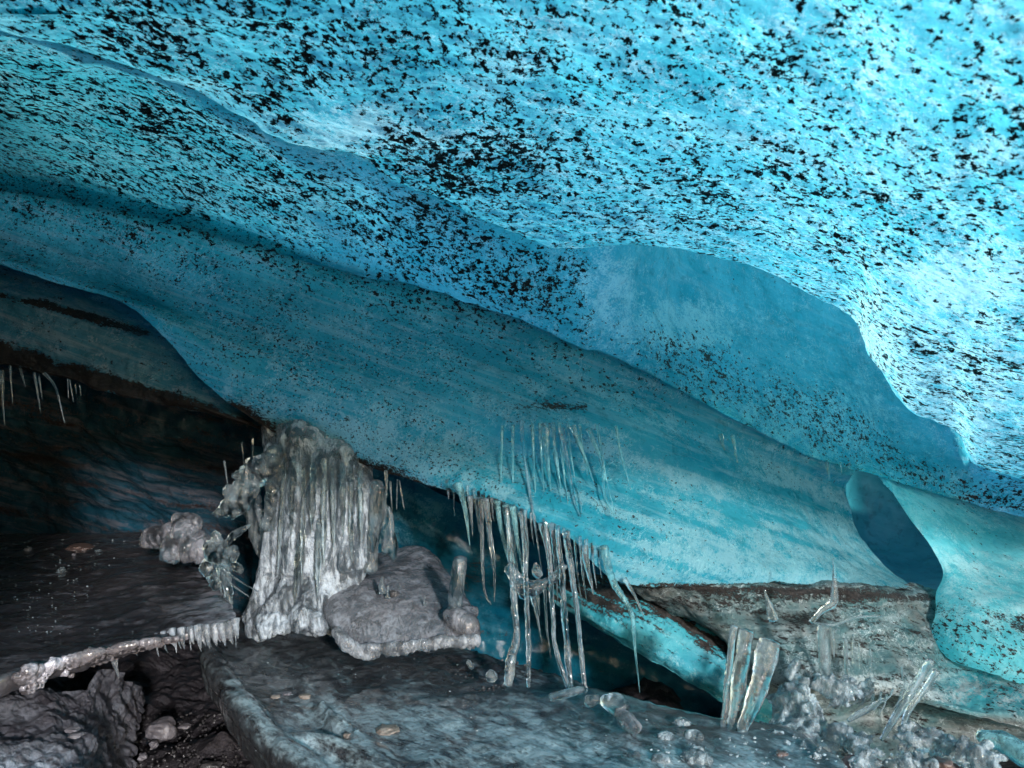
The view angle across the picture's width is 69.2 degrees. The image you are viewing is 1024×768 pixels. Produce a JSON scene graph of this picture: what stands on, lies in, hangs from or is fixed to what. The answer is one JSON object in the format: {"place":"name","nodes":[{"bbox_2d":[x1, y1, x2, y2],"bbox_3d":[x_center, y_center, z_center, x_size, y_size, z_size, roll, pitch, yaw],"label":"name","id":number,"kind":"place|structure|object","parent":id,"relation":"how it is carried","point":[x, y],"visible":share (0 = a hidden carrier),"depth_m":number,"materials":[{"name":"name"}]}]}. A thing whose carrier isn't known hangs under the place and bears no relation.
{"place":"outdoors","nodes":[
{"label":"outdoors","id":0,"kind":"place"},
{"bbox_2d":[0,265,261,429],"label":"recessed side wall","id":1,"kind":"structure","parent":0,"point":[97,341],"depth_m":3.08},
{"bbox_2d":[0,370,4,425],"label":"icicle","id":2,"kind":"object","parent":1,"relation":"hanging from","point":[2,383],"visible":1,"depth_m":3.02,"materials":[{"name":"white"}]},
{"bbox_2d":[8,365,12,403],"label":"icicle","id":3,"kind":"object","parent":1,"relation":"hanging from","point":[10,370],"visible":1,"depth_m":3.02,"materials":[{"name":"white"}]},
{"bbox_2d":[32,373,40,412],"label":"icicle","id":4,"kind":"object","parent":1,"relation":"hanging from","point":[35,380],"visible":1,"depth_m":3.02,"materials":[{"name":"white"}]},
{"bbox_2d":[43,372,64,422],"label":"icicle","id":5,"kind":"object","parent":1,"relation":"hanging from","point":[47,376],"visible":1,"depth_m":3.02,"materials":[{"name":"white"}]},
{"bbox_2d":[0,365,591,617],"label":"deep back wall","id":6,"kind":"structure","parent":0,"point":[101,462],"depth_m":4.61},
{"bbox_2d":[0,174,910,588],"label":"hanging ice wall","id":7,"kind":"structure","parent":0,"point":[416,384],"depth_m":3.02,"materials":[{"name":"ice"}]},
{"bbox_2d":[452,482,469,544],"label":"icicle","id":8,"kind":"object","parent":7,"relation":"hanging from","point":[458,488],"visible":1,"depth_m":2.79,"materials":[{"name":"teal"}]},
{"bbox_2d":[467,496,472,535],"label":"icicle","id":9,"kind":"object","parent":7,"relation":"hanging from","point":[470,501],"visible":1,"depth_m":2.77,"materials":[{"name":"white"}]},
{"bbox_2d":[474,497,479,531],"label":"icicle","id":10,"kind":"object","parent":7,"relation":"hanging from","point":[476,506],"visible":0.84,"depth_m":2.78,"materials":[{"name":"white"}]},
{"bbox_2d":[478,497,490,603],"bbox_3d":[-0.100,0.617,2.740,0.049,0.397,0.020,0,0,0],"label":"icicle","id":11,"kind":"object","parent":7,"relation":"hanging from","point":[481,515],"visible":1,"depth_m":2.73,"materials":[{"name":"white"}]},
{"bbox_2d":[483,498,495,601],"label":"icicle","id":12,"kind":"object","parent":7,"relation":"hanging from","point":[486,505],"visible":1,"depth_m":2.73,"materials":[{"name":"white"}]},
{"bbox_2d":[494,500,507,559],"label":"icicle","id":13,"kind":"object","parent":7,"relation":"hanging from","point":[497,503],"visible":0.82,"depth_m":2.72,"materials":[{"name":"teal"}]},
{"bbox_2d":[500,425,503,482],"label":"icicle","id":14,"kind":"object","parent":7,"relation":"attached to","point":[501,444],"visible":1,"depth_m":2.87,"materials":[{"name":"teal"}]},
{"bbox_2d":[502,504,515,563],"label":"icicle","id":15,"kind":"object","parent":7,"relation":"hanging from","point":[504,506],"visible":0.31,"depth_m":2.71,"materials":[{"name":"grey"}]},
{"bbox_2d":[511,424,514,482],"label":"icicle","id":16,"kind":"object","parent":7,"relation":"attached to","point":[512,436],"visible":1,"depth_m":2.87,"materials":[{"name":"teal"}]},
{"bbox_2d":[509,504,518,570],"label":"icicle","id":17,"kind":"object","parent":7,"relation":"hanging from","point":[514,544],"visible":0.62,"depth_m":2.73,"materials":[{"name":"white"}]},
{"bbox_2d":[509,505,522,573],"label":"icicle","id":18,"kind":"object","parent":7,"relation":"hanging from","point":[513,513],"visible":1,"depth_m":2.70,"materials":[{"name":"teal"}]},
{"bbox_2d":[517,510,528,568],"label":"icicle","id":19,"kind":"object","parent":7,"relation":"hanging from","point":[527,545],"visible":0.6,"depth_m":2.72,"materials":[{"name":"white"}]},
{"bbox_2d":[523,510,528,544],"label":"icicle","id":20,"kind":"object","parent":7,"relation":"hanging from","point":[525,519],"visible":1,"depth_m":2.71,"materials":[{"name":"white"}]},
{"bbox_2d":[519,420,541,570],"bbox_3d":[0.065,0.404,2.770,0.023,0.530,0.244,0,0,-16],"label":"icicle","id":21,"kind":"object","parent":7,"relation":"hanging from","point":[524,458],"visible":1,"depth_m":2.80,"materials":[{"name":"teal"}]},
{"bbox_2d":[531,423,535,492],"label":"icicle","id":22,"kind":"object","parent":7,"relation":"attached to","point":[533,443],"visible":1,"depth_m":2.87,"materials":[{"name":"teal"}]},
{"bbox_2d":[538,423,543,490],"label":"icicle","id":23,"kind":"object","parent":7,"relation":"attached to","point":[540,438],"visible":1,"depth_m":2.87,"materials":[{"name":"teal"}]},
{"bbox_2d":[538,522,547,564],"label":"icicle","id":24,"kind":"object","parent":7,"relation":"hanging from","point":[541,528],"visible":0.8,"depth_m":2.71,"materials":[{"name":"white"}]},
{"bbox_2d":[541,422,550,490],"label":"icicle","id":25,"kind":"object","parent":7,"relation":"attached to","point":[546,433],"visible":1,"depth_m":2.86,"materials":[{"name":"teal"}]},
{"bbox_2d":[548,522,557,601],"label":"icicle","id":26,"kind":"object","parent":7,"relation":"hanging from","point":[552,532],"visible":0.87,"depth_m":2.69,"materials":[{"name":"white"}]},
{"bbox_2d":[552,422,560,502],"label":"icicle","id":27,"kind":"object","parent":7,"relation":"attached to","point":[554,436],"visible":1,"depth_m":2.88,"materials":[{"name":"teal"}]},
{"bbox_2d":[552,452,561,488],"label":"icicle","id":28,"kind":"object","parent":7,"relation":"attached to","point":[555,457],"visible":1,"depth_m":2.84,"materials":[{"name":"teal"}]},
{"bbox_2d":[558,422,567,502],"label":"icicle","id":29,"kind":"object","parent":7,"relation":"attached to","point":[561,449],"visible":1,"depth_m":2.86,"materials":[{"name":"teal"}]},
{"bbox_2d":[559,427,580,516],"bbox_3d":[0.225,0.327,2.797,0.031,0.318,0.184,0,0,-21],"label":"icicle","id":30,"kind":"object","parent":7,"relation":"attached to","point":[563,440],"visible":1,"depth_m":2.85,"materials":[{"name":"teal"}]},
{"bbox_2d":[566,422,574,476],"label":"icicle","id":31,"kind":"object","parent":7,"relation":"attached to","point":[568,436],"visible":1,"depth_m":2.87,"materials":[{"name":"teal"}]},
{"bbox_2d":[574,542,582,610],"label":"icicle","id":32,"kind":"object","parent":7,"relation":"hanging from","point":[575,550],"visible":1,"depth_m":2.73,"materials":[{"name":"white"}]},
{"bbox_2d":[570,425,593,481],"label":"icicle","id":33,"kind":"object","parent":7,"relation":"hanging from","point":[576,435],"visible":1,"depth_m":2.86,"materials":[{"name":"teal"}]},
{"bbox_2d":[578,536,587,606],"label":"icicle","id":34,"kind":"object","parent":7,"relation":"hanging from","point":[580,544],"visible":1,"depth_m":2.70,"materials":[{"name":"white"}]},
{"bbox_2d":[578,423,587,474],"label":"icicle","id":35,"kind":"object","parent":7,"relation":"hanging from","point":[580,430],"visible":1,"depth_m":2.87,"materials":[{"name":"teal"}]},
{"bbox_2d":[579,545,593,594],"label":"icicle","id":36,"kind":"object","parent":7,"relation":"hanging from","point":[583,550],"visible":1,"depth_m":2.69,"materials":[{"name":"white"}]},
{"bbox_2d":[584,539,590,579],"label":"icicle","id":37,"kind":"object","parent":7,"relation":"hanging from","point":[586,542],"visible":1,"depth_m":2.69,"materials":[{"name":"white"}]},
{"bbox_2d":[591,544,596,587],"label":"icicle","id":38,"kind":"object","parent":7,"relation":"hanging from","point":[592,551],"visible":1,"depth_m":2.71,"materials":[{"name":"white"}]},
{"bbox_2d":[585,427,615,518],"bbox_3d":[0.351,0.329,2.800,0.052,0.324,0.195,0,0,-28],"label":"icicle","id":39,"kind":"object","parent":7,"relation":"hanging from","point":[591,437],"visible":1,"depth_m":2.85,"materials":[{"name":"teal"}]},
{"bbox_2d":[596,424,615,515],"bbox_3d":[0.359,0.321,2.803,0.018,0.329,0.178,0,0,-17],"label":"icicle","id":40,"kind":"object","parent":7,"relation":"hanging from","point":[599,442],"visible":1,"depth_m":2.85,"materials":[{"name":"teal"}]},
{"bbox_2d":[599,545,639,692],"bbox_3d":[0.390,0.855,2.700,0.152,0.538,0.037,0,0,0],"label":"icicle","id":41,"kind":"object","parent":7,"relation":"hanging from","point":[606,558],"visible":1,"depth_m":2.69,"materials":[{"name":"teal"}]},
{"bbox_2d":[614,425,630,488],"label":"icicle","id":42,"kind":"object","parent":7,"relation":"hanging from","point":[619,445],"visible":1,"depth_m":2.86,"materials":[{"name":"teal"}]},
{"bbox_2d":[622,577,643,616],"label":"icicle","id":43,"kind":"object","parent":7,"relation":"hanging from","point":[627,583],"visible":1,"depth_m":2.72,"materials":[{"name":"white"}]},
{"bbox_2d":[730,435,737,463],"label":"icicle","id":44,"kind":"object","parent":7,"relation":"hanging from","point":[733,442],"visible":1,"depth_m":3.25,"materials":[{"name":"teal"}]},
{"bbox_2d":[0,0,1023,516],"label":"cave ceiling","id":45,"kind":"structure","parent":0,"point":[796,224],"depth_m":1.93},
{"bbox_2d":[44,638,1022,767],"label":"ground","id":46,"kind":"structure","parent":0,"point":[171,682],"depth_m":3.45,"materials":[{"name":"soil"}]},
{"bbox_2d":[0,669,144,767],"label":"mud bank","id":47,"kind":"structure","parent":46,"relation":"on","point":[105,710],"depth_m":2.41,"materials":[{"name":"stone"}]},
{"bbox_2d":[64,726,80,732],"bbox_3d":[-1.302,1.024,2.200,0.041,0.013,0.033,0,0,0],"label":"stone","id":48,"kind":"object","parent":47,"relation":"on","point":[71,729],"visible":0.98,"depth_m":2.19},
{"bbox_2d":[67,731,84,738],"bbox_3d":[-1.276,1.026,2.169,0.045,0.014,0.034,0,0,0],"label":"stone","id":49,"kind":"object","parent":47,"relation":"on","point":[75,735],"visible":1,"depth_m":2.16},
{"bbox_2d":[145,716,176,742],"bbox_3d":[-1.392,1.378,2.951,0.123,0.088,0.105,0,0,0],"label":"stone","id":50,"kind":"object","parent":46,"relation":"on","point":[161,729],"visible":0.98,"depth_m":2.92,"materials":[{"name":"stone"}]},
{"bbox_2d":[199,760,222,767],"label":"stone","id":51,"kind":"object","parent":46,"relation":"on","point":[210,764],"visible":1,"depth_m":2.74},
{"bbox_2d":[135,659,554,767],"bbox_3d":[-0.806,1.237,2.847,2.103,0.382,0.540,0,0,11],"label":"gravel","id":52,"kind":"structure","parent":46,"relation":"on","point":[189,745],"depth_m":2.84,"materials":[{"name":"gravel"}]},
{"bbox_2d":[251,445,729,718],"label":"teal hollow wall","id":53,"kind":"structure","parent":46,"relation":"on","point":[426,517],"depth_m":3.62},
{"bbox_2d":[197,618,847,767],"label":"ice sheet","id":54,"kind":"object","parent":46,"relation":"on","point":[240,680],"visible":0.84,"depth_m":2.32,"materials":[{"name":"ice"}]},
{"bbox_2d":[212,419,397,642],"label":"ice pillar","id":55,"kind":"structure","parent":54,"relation":"on","point":[321,529],"depth_m":2.92,"materials":[{"name":"white"}]},
{"bbox_2d":[323,545,480,660],"bbox_3d":[-0.436,0.878,3.065,0.647,0.260,0.786,0,0,0],"label":"ice shelf","id":56,"kind":"object","parent":55,"relation":"attached to","point":[366,620],"visible":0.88,"depth_m":2.80,"materials":[{"name":"white"}]},
{"bbox_2d":[379,576,385,593],"bbox_3d":[-0.499,0.776,2.861,0.030,0.072,0.017,0,0,0],"label":"ice stub","id":57,"kind":"object","parent":56,"relation":"on","point":[382,590],"visible":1,"depth_m":2.86,"materials":[{"name":"white"}]},
{"bbox_2d":[448,555,466,608],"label":"standing block","id":58,"kind":"structure","parent":56,"relation":"on","point":[457,582],"depth_m":2.75,"materials":[{"name":"white"}]},
{"bbox_2d":[376,724,399,735],"bbox_3d":[-0.375,1.045,2.242,0.076,0.017,0.064,0,0,0],"label":"stone","id":59,"kind":"object","parent":54,"relation":"on","point":[385,729],"visible":1,"depth_m":2.23,"materials":[{"name":"stone"}]},
{"bbox_2d":[486,669,497,682],"bbox_3d":[-0.069,0.992,2.520,0.041,0.042,0.041,0,0,0],"label":"ice lump","id":60,"kind":"object","parent":54,"relation":"on","point":[491,675],"visible":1,"depth_m":2.51,"materials":[{"name":"white"}]},
{"bbox_2d":[0,539,993,767],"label":"ice crumbs","id":61,"kind":"object","parent":54,"relation":"on","point":[845,766],"visible":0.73,"depth_m":2.10,"materials":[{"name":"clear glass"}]},
{"bbox_2d":[504,507,519,687],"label":"ice column","id":62,"kind":"structure","parent":54,"relation":"on","point":[510,662],"depth_m":2.58,"materials":[{"name":"white"}]},
{"bbox_2d":[519,512,531,687],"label":"ice column","id":63,"kind":"structure","parent":54,"relation":"on","point":[527,619],"depth_m":2.60,"materials":[{"name":"white"}]},
{"bbox_2d":[544,521,569,688],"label":"ice column","id":64,"kind":"structure","parent":54,"relation":"on","point":[553,618],"depth_m":2.60,"materials":[{"name":"white"}]},
{"bbox_2d":[504,562,566,599],"bbox_3d":[0.085,0.706,2.659,0.227,0.135,0.044,0,0,0],"label":"frozen web","id":65,"kind":"object","parent":64,"relation":"attached to","point":[538,585],"visible":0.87,"depth_m":2.65,"materials":[{"name":"white"}]},
{"bbox_2d":[530,596,541,642],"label":"icicle","id":66,"kind":"object","parent":65,"relation":"hanging from","point":[534,601],"visible":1,"depth_m":2.65,"materials":[{"name":"white"}]},
{"bbox_2d":[543,588,550,659],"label":"icicle","id":67,"kind":"object","parent":65,"relation":"hanging from","point":[545,601],"visible":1,"depth_m":2.66,"materials":[{"name":"white"}]},
{"bbox_2d":[555,526,572,687],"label":"ice column","id":68,"kind":"structure","parent":54,"relation":"on","point":[564,622],"depth_m":2.59,"materials":[{"name":"white"}]},
{"bbox_2d":[549,685,585,701],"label":"fallen icicle","id":69,"kind":"object","parent":54,"relation":"on","point":[565,693],"visible":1,"depth_m":2.38,"materials":[{"name":"white"}]},
{"bbox_2d":[562,531,586,693],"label":"ice column","id":70,"kind":"structure","parent":54,"relation":"on","point":[568,552],"depth_m":2.61,"materials":[{"name":"white"}]},
{"bbox_2d":[584,693,600,707],"bbox_3d":[0.254,0.998,2.341,0.057,0.044,0.038,0,0,0],"label":"ice lump","id":71,"kind":"object","parent":54,"relation":"on","point":[592,700],"visible":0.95,"depth_m":2.33,"materials":[{"name":"white"}]},
{"bbox_2d":[600,692,629,715],"bbox_3d":[0.320,0.999,2.314,0.090,0.068,0.077,0,0,0],"label":"ice lump","id":72,"kind":"object","parent":54,"relation":"on","point":[610,703],"visible":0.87,"depth_m":2.30,"materials":[{"name":"white"}]},
{"bbox_2d":[614,707,641,735],"bbox_3d":[0.344,1.008,2.217,0.055,0.060,0.094,0,0,-31],"label":"ice lump","id":73,"kind":"object","parent":54,"relation":"on","point":[628,722],"visible":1,"depth_m":2.20,"materials":[{"name":"white"}]},
{"bbox_2d":[651,752,670,763],"bbox_3d":[0.413,1.040,2.055,0.056,0.029,0.040,0,0,15],"label":"ice flake","id":74,"kind":"object","parent":54,"relation":"on","point":[659,757],"visible":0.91,"depth_m":2.04,"materials":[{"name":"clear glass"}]},
{"bbox_2d":[657,730,675,739],"bbox_3d":[0.453,1.037,2.186,0.053,0.031,0.045,0,0,0],"label":"ice flake","id":75,"kind":"object","parent":54,"relation":"on","point":[665,735],"visible":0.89,"depth_m":2.17,"materials":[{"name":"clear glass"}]},
{"bbox_2d":[674,717,690,726],"bbox_3d":[0.523,1.039,2.280,0.051,0.028,0.037,0,0,0],"label":"ice flake","id":76,"kind":"object","parent":54,"relation":"on","point":[681,722],"visible":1,"depth_m":2.27,"materials":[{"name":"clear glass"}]},
{"bbox_2d":[680,744,703,750],"bbox_3d":[0.512,1.038,2.112,0.067,0.022,0.030,0,0,6],"label":"ice flake","id":77,"kind":"object","parent":54,"relation":"on","point":[684,747],"visible":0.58,"depth_m":2.11,"materials":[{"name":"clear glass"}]},
{"bbox_2d":[683,729,703,741],"bbox_3d":[0.536,1.039,2.190,0.057,0.038,0.051,0,0,0],"label":"ice flake","id":78,"kind":"object","parent":54,"relation":"on","point":[689,733],"visible":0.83,"depth_m":2.17,"materials":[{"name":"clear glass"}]},
{"bbox_2d":[681,748,713,764],"bbox_3d":[0.512,1.038,2.058,0.088,0.046,0.065,0,0,0],"label":"ice flake","id":79,"kind":"object","parent":54,"relation":"on","point":[695,756],"visible":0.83,"depth_m":2.04,"materials":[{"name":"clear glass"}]},
{"bbox_2d":[720,625,737,726],"bbox_3d":[0.675,0.916,2.311,0.022,0.313,0.099,0,0,42],"label":"ice shard","id":80,"kind":"object","parent":54,"relation":"on","point":[728,672],"visible":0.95,"depth_m":2.31,"materials":[{"name":"white"}]},
{"bbox_2d":[726,628,754,729],"bbox_3d":[0.707,0.926,2.300,0.127,0.318,0.045,0,0,-45],"label":"ice shard","id":81,"kind":"object","parent":54,"relation":"on","point":[739,673],"visible":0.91,"depth_m":2.29,"materials":[{"name":"white"}]},
{"bbox_2d":[735,638,779,732],"bbox_3d":[0.749,0.930,2.276,0.168,0.291,0.058,0,0,-20],"label":"ice shard","id":82,"kind":"object","parent":54,"relation":"on","point":[766,653],"visible":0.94,"depth_m":2.26,"materials":[{"name":"white"}]},
{"bbox_2d":[759,658,850,755],"bbox_3d":[0.913,1.043,2.375,0.248,0.260,0.297,0,0,0],"label":"crystal heap","id":83,"kind":"object","parent":54,"relation":"on","point":[793,701],"visible":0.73,"depth_m":2.35,"materials":[{"name":"white"}]},
{"bbox_2d":[848,745,884,767],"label":"ice chunk","id":84,"kind":"object","parent":54,"relation":"on","point":[867,758],"visible":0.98,"depth_m":2.06,"materials":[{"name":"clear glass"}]},
{"bbox_2d":[546,568,771,722],"bbox_3d":[0.913,1.273,3.212,1.531,0.928,0.777,0,0,0],"label":"slanted ice ledge","id":85,"kind":"object","parent":46,"relation":"on","point":[690,651],"visible":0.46,"depth_m":2.95,"materials":[{"name":"ice"}]},
{"bbox_2d":[618,580,1023,762],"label":"silty ice bank","id":86,"kind":"structure","parent":46,"relation":"on","point":[957,701],"depth_m":2.89,"materials":[{"name":"ice"}]},
{"bbox_2d":[764,590,778,621],"bbox_3d":[0.891,0.762,2.550,0.053,0.112,0.028,0,0,0],"label":"ice shard","id":87,"kind":"object","parent":86,"relation":"on","point":[772,615],"visible":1,"depth_m":2.54,"materials":[{"name":"white"}]},
{"bbox_2d":[809,558,838,623],"bbox_3d":[1.093,0.725,2.599,0.104,0.231,0.014,0,0,0],"label":"ice shard","id":88,"kind":"object","parent":86,"relation":"on","point":[831,604],"visible":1,"depth_m":2.60,"materials":[{"name":"white"}]},
{"bbox_2d":[809,672,874,707],"bbox_3d":[1.121,1.032,2.514,0.265,0.126,0.108,0,0,-12],"label":"frost ledge","id":89,"kind":"object","parent":86,"relation":"attached to","point":[844,688],"visible":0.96,"depth_m":2.49,"materials":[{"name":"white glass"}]},
{"bbox_2d":[817,624,830,675],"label":"ice column","id":90,"kind":"structure","parent":89,"relation":"on","point":[824,640],"depth_m":2.54,"materials":[{"name":"white"}]},
{"bbox_2d":[813,615,883,625],"bbox_3d":[1.182,0.828,2.594,0.272,0.029,0.016,0,0,-8],"label":"ice thread","id":91,"kind":"object","parent":90,"relation":"attached to","point":[844,621],"visible":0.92,"depth_m":2.59,"materials":[{"name":"white"}]},
{"bbox_2d":[843,638,847,674],"bbox_3d":[1.160,0.951,2.580,0.017,0.135,0.015,0,0,0],"label":"ice rod","id":92,"kind":"object","parent":89,"relation":"attached to","point":[845,648],"visible":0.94,"depth_m":2.58,"materials":[{"name":"white"}]},
{"bbox_2d":[846,697,885,721],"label":"fallen icicle","id":93,"kind":"object","parent":86,"relation":"on","point":[857,714],"visible":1,"depth_m":2.41,"materials":[{"name":"white"}]},
{"bbox_2d":[880,657,934,740],"bbox_3d":[1.252,0.995,2.354,0.285,0.208,0.024,0,0,-30],"label":"fallen icicle","id":94,"kind":"object","parent":86,"relation":"on","point":[928,664],"visible":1,"depth_m":2.35,"materials":[{"name":"white"}]},
{"bbox_2d":[901,669,938,724],"bbox_3d":[1.287,1.002,2.356,0.202,0.164,0.026,0,0,-30],"label":"fallen icicle","id":95,"kind":"object","parent":94,"relation":"on","point":[925,688],"visible":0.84,"depth_m":2.35,"materials":[{"name":"white"}]},
{"bbox_2d":[819,721,877,758],"bbox_3d":[1.027,1.099,2.244,0.099,0.116,0.206,0,0,-28],"label":"ice chunk","id":96,"kind":"object","parent":46,"relation":"on","point":[843,734],"visible":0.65,"depth_m":2.25,"materials":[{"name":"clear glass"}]},
{"bbox_2d":[881,751,938,767],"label":"ice chunk","id":97,"kind":"object","parent":46,"relation":"on","point":[904,759],"visible":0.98,"depth_m":2.03,"materials":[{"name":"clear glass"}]},
{"bbox_2d":[932,755,954,767],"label":"stone","id":98,"kind":"object","parent":97,"relation":"on","point":[945,762],"visible":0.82,"depth_m":2.00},
{"bbox_2d":[892,720,956,756],"bbox_3d":[1.230,1.060,2.196,0.180,0.104,0.104,0,0,0],"label":"ice chunk","id":99,"kind":"object","parent":46,"relation":"on","point":[918,736],"visible":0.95,"depth_m":2.18,"materials":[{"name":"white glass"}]},
{"bbox_2d":[950,735,1007,767],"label":"ice chunk","id":100,"kind":"object","parent":46,"relation":"on","point":[967,748],"visible":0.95,"depth_m":2.08,"materials":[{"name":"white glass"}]},
{"bbox_2d":[976,729,1023,767],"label":"ice chunk","id":101,"kind":"object","parent":46,"relation":"on","point":[1010,746],"visible":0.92,"depth_m":2.15,"materials":[{"name":"teal"}]},
{"bbox_2d":[846,470,942,589],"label":"tunnel mouth wall","id":102,"kind":"structure","parent":0,"point":[893,538],"depth_m":5.03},
{"bbox_2d":[878,476,1023,683],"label":"pale ice wall","id":103,"kind":"structure","parent":0,"point":[978,622],"depth_m":3.24,"materials":[{"name":"ice"}]},
{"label":"glacier terrain","id":104,"kind":"structure","parent":0,"visible":0},
{"bbox_2d":[0,532,239,697],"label":"ice slab","id":105,"kind":"structure","parent":104,"relation":"attached to","point":[149,598],"depth_m":2.61,"materials":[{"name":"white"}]},
{"bbox_2d":[65,543,94,550],"bbox_3d":[-2.091,0.794,3.590,0.134,0.038,0.120,0,0,0],"label":"stone","id":106,"kind":"object","parent":105,"relation":"on","point":[79,546],"visible":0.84,"depth_m":3.56,"materials":[{"name":"stone"}]},
{"bbox_2d":[139,512,210,563],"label":"knobbly ice","id":107,"kind":"structure","parent":105,"relation":"on","point":[183,538],"depth_m":2.87,"materials":[{"name":"ice"}]},
{"bbox_2d":[199,523,250,604],"bbox_3d":[-1.071,0.662,2.772,0.198,0.279,0.148,0,0,27],"label":"ice spray","id":108,"kind":"object","parent":105,"relation":"on","point":[217,551],"visible":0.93,"depth_m":2.75,"materials":[{"name":"white"}]},
{"bbox_2d":[218,564,256,590],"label":"icicle","id":109,"kind":"object","parent":108,"relation":"hanging from","point":[223,568],"visible":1,"depth_m":2.70,"materials":[{"name":"white"}]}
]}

